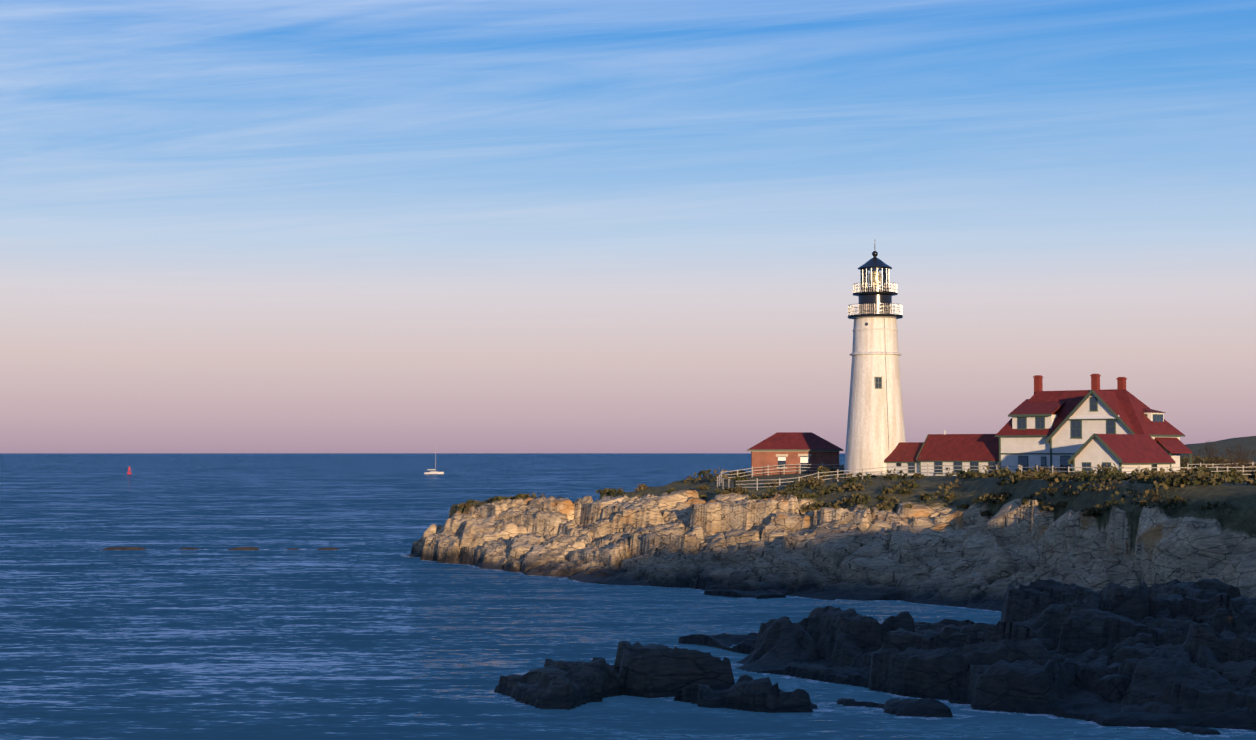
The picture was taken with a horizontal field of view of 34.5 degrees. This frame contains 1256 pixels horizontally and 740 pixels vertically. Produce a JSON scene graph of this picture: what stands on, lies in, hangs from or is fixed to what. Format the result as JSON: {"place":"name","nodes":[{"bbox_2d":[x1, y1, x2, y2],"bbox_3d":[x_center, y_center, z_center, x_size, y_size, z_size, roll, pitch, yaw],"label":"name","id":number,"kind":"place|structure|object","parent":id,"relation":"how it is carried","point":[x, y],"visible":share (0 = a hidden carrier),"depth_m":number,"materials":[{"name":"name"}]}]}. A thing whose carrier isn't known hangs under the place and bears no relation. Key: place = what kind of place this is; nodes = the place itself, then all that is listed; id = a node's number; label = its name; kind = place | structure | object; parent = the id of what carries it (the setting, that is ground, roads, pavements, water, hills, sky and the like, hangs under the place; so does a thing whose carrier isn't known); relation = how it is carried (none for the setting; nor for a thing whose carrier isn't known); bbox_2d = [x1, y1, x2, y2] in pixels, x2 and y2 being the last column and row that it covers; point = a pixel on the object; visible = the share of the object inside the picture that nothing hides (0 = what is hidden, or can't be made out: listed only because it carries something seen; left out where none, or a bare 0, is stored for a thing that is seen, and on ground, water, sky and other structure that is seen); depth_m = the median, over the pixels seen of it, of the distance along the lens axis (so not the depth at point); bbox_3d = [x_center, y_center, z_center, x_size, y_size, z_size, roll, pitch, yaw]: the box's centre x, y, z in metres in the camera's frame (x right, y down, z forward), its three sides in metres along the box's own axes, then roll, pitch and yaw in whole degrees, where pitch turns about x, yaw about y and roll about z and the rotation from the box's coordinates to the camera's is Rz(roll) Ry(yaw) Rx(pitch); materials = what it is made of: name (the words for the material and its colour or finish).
{"place":"outdoors","nodes":[
{"label":"outdoors","id":0,"kind":"place"},
{"bbox_2d":[0,453,1255,739],"bbox_3d":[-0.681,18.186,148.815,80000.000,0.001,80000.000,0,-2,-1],"label":"sea water","id":1,"kind":"structure","parent":0,"point":[370,629],"depth_m":150.45,"materials":[{"name":"blue liquid"}]},
{"bbox_2d":[424,448,443,473],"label":"sailboat","id":2,"kind":"object","parent":1,"relation":"on","point":[433,472],"visible":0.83,"depth_m":1145.56,"materials":[{"name":"white"}]},
{"bbox_2d":[149,549,1253,737],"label":"shore foam","id":3,"kind":"object","parent":1,"relation":"on","point":[911,717],"depth_m":95.27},
{"bbox_2d":[0,0,1255,452],"label":"sky","id":4,"kind":"structure","parent":0,"point":[227,226],"materials":[{"name":"blue"}]},
{"bbox_2d":[103,473,1255,734],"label":"cliff terrain","id":5,"kind":"structure","parent":0,"point":[1125,613],"depth_m":144.82,"materials":[{"name":"beige stone"}]},
{"bbox_2d":[717,463,843,488],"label":"fence","id":6,"kind":"object","parent":5,"relation":"on","point":[768,469],"visible":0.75,"depth_m":229.98,"materials":[{"name":"grey wood"}]},
{"bbox_2d":[747,432,843,475],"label":"brick outbuilding","id":7,"kind":"structure","parent":5,"relation":"on","point":[782,448],"depth_m":231.73,"materials":[{"name":"red brick"}]},
{"bbox_2d":[457,456,1255,516],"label":"cliff shrubs","id":8,"kind":"object","parent":5,"relation":"on","point":[1205,475],"visible":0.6,"depth_m":183.62,"materials":[{"name":"green plant"}]},
{"bbox_2d":[844,244,905,475],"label":"lighthouse","id":9,"kind":"object","parent":5,"relation":"on","point":[875,435],"visible":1,"depth_m":218.01,"materials":[{"name":"white paint"}]},
{"bbox_2d":[735,464,1255,489],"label":"cliff fence","id":10,"kind":"object","parent":5,"relation":"on","point":[980,469],"visible":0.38,"depth_m":206.18,"materials":[{"name":"grey wood"}]},
{"bbox_2d":[884,374,1192,475],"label":"keepers house","id":11,"kind":"structure","parent":5,"relation":"on","point":[1119,426],"depth_m":201.26,"materials":[{"name":"white"}]},
{"bbox_2d":[1187,462,1253,470],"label":"fence","id":12,"kind":"object","parent":5,"relation":"on","point":[1212,464],"visible":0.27,"depth_m":201.26,"materials":[{"name":"grey wood"}]},
{"bbox_2d":[1187,440,1255,473],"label":"bare bushes","id":13,"kind":"object","parent":5,"relation":"on","point":[1236,461],"visible":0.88,"depth_m":215.65,"materials":[{"name":"brown plant"}]},
{"bbox_2d":[1180,436,1255,463],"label":"hill","id":14,"kind":"structure","parent":0,"point":[1249,443],"depth_m":262.13,"materials":[{"name":"green plant"}]}
]}

